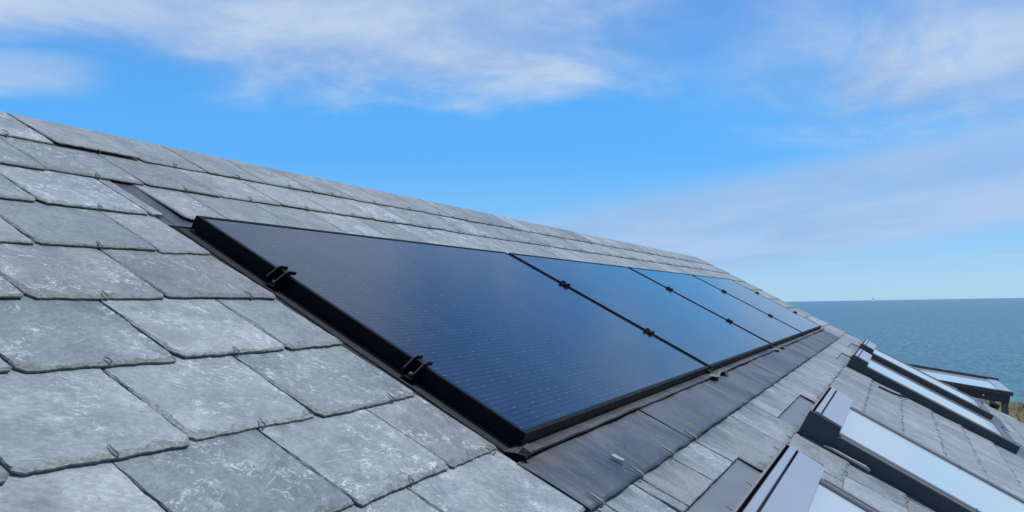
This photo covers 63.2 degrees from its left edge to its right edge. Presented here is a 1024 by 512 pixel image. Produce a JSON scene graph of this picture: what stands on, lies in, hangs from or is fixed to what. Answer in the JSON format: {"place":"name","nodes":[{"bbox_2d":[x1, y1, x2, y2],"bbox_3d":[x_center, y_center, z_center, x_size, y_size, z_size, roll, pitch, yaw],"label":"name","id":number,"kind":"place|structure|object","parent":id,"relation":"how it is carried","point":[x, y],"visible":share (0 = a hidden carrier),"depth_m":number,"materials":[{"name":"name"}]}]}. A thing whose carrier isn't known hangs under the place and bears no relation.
{"place":"outdoors","nodes":[
{"label":"outdoors","id":0,"kind":"place"},
{"bbox_2d":[0,0,1023,301],"label":"sky","id":1,"kind":"structure","parent":0,"point":[798,150],"materials":[{"name":"blue"}]},
{"bbox_2d":[824,445,870,471],"bbox_3d":[1.199,0.720,2.980,0.173,0.016,0.016,29,10,23],"label":"lead roll","id":2,"kind":"object","parent":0,"point":[862,466],"visible":1,"depth_m":2.97,"materials":[{"name":"grey metal"}]},
{"bbox_2d":[787,298,1023,402],"bbox_3d":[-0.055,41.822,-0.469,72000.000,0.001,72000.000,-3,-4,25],"label":"sea","id":3,"kind":"structure","parent":0,"point":[983,337],"depth_m":1094.32,"materials":[{"name":"liquid"}]},
{"bbox_2d":[978,399,1023,422],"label":"ground","id":4,"kind":"structure","parent":0,"point":[1012,412],"depth_m":31.38,"materials":[{"name":"green plant"}]},
{"bbox_2d":[0,112,1023,511],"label":"house","id":5,"kind":"structure","parent":4,"relation":"on","point":[158,352],"depth_m":1.73,"materials":[{"name":"stone"}]},
{"bbox_2d":[191,215,713,445],"bbox_3d":[0.009,0.192,2.716,1.053,0.057,1.906,29,9,23],"label":"solar panel","id":6,"kind":"object","parent":5,"relation":"on","point":[512,350],"visible":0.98,"depth_m":2.26,"materials":[{"name":"black glass"}]},
{"bbox_2d":[517,443,534,461],"bbox_3d":[0.028,0.390,1.635,0.020,0.037,0.034,29,9,23],"label":"metal clip","id":7,"kind":"object","parent":5,"relation":"on","point":[527,449],"visible":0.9,"depth_m":1.62,"materials":[{"name":"silver metal"}]},
{"bbox_2d":[610,454,623,462],"bbox_3d":[0.235,0.448,1.849,0.034,0.006,0.020,30,10,23],"label":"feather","id":8,"kind":"object","parent":5,"relation":"on","point":[616,457],"visible":1,"depth_m":1.84,"materials":[{"name":"white"}]},
{"bbox_2d":[508,253,773,370],"bbox_3d":[0.792,0.280,4.417,1.053,0.057,1.874,29,9,23],"label":"solar panel","id":9,"kind":"object","parent":5,"relation":"on","point":[706,337],"visible":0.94,"depth_m":4.15,"materials":[{"name":"blue glass"}]},
{"bbox_2d":[628,267,803,346],"bbox_3d":[1.569,0.366,6.102,1.053,0.057,1.874,29,9,23],"label":"solar panel","id":10,"kind":"object","parent":5,"relation":"on","point":[769,328],"visible":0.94,"depth_m":5.91,"materials":[{"name":"blue glass"}]},
{"bbox_2d":[709,370,729,377],"bbox_3d":[0.847,0.480,3.392,0.038,0.014,0.300,30,10,23],"label":"metal clip","id":11,"kind":"object","parent":5,"relation":"on","point":[718,375],"visible":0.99,"depth_m":3.35,"materials":[{"name":"silver metal"}]},
{"bbox_2d":[691,274,820,334],"bbox_3d":[2.335,0.443,7.793,1.023,0.048,1.874,29,9,23],"label":"solar panel","id":12,"kind":"object","parent":5,"relation":"on","point":[783,314],"visible":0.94,"depth_m":7.64,"materials":[{"name":"blue glass"}]},
{"bbox_2d":[677,444,881,511],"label":"roof window","id":13,"kind":"structure","parent":5,"relation":"in","point":[792,481],"depth_m":2.06,"materials":[{"name":"metal"}]},
{"bbox_2d":[878,386,907,397],"bbox_3d":[2.646,0.945,5.778,0.207,0.016,0.247,29,9,23],"label":"cable","id":14,"kind":"object","parent":5,"relation":"on","point":[892,392],"visible":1,"depth_m":5.71,"materials":[{"name":"rubber"}]},
{"bbox_2d":[778,386,1023,511],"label":"roof window","id":15,"kind":"structure","parent":5,"relation":"in","point":[926,476],"depth_m":3.18,"materials":[{"name":"glass"}]},
{"bbox_2d":[848,339,1009,431],"bbox_3d":[3.885,1.157,7.833,1.460,0.119,1.020,29,9,23],"label":"roof window","id":16,"kind":"structure","parent":5,"relation":"in","point":[908,371],"depth_m":7.55,"materials":[{"name":"metal"}]},
{"bbox_2d":[836,348,1023,457],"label":"roof window","id":17,"kind":"structure","parent":5,"relation":"in","point":[861,361],"depth_m":6.04,"materials":[{"name":"glass"}]},
{"bbox_2d":[989,401,999,409],"bbox_3d":[5.154,1.596,8.901,0.091,0.072,0.071,29,9,23],"label":"vent pipe","id":18,"kind":"object","parent":5,"relation":"on","point":[992,404],"visible":0.98,"depth_m":8.88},
{"bbox_2d":[906,363,1013,414],"bbox_3d":[6.056,3.241,11.800,1.756,3.459,1.832,-3,-4,25],"label":"garden shelter","id":19,"kind":"object","parent":4,"relation":"on","point":[990,389],"visible":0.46,"depth_m":11.18,"materials":[{"name":"metal"}]}
]}

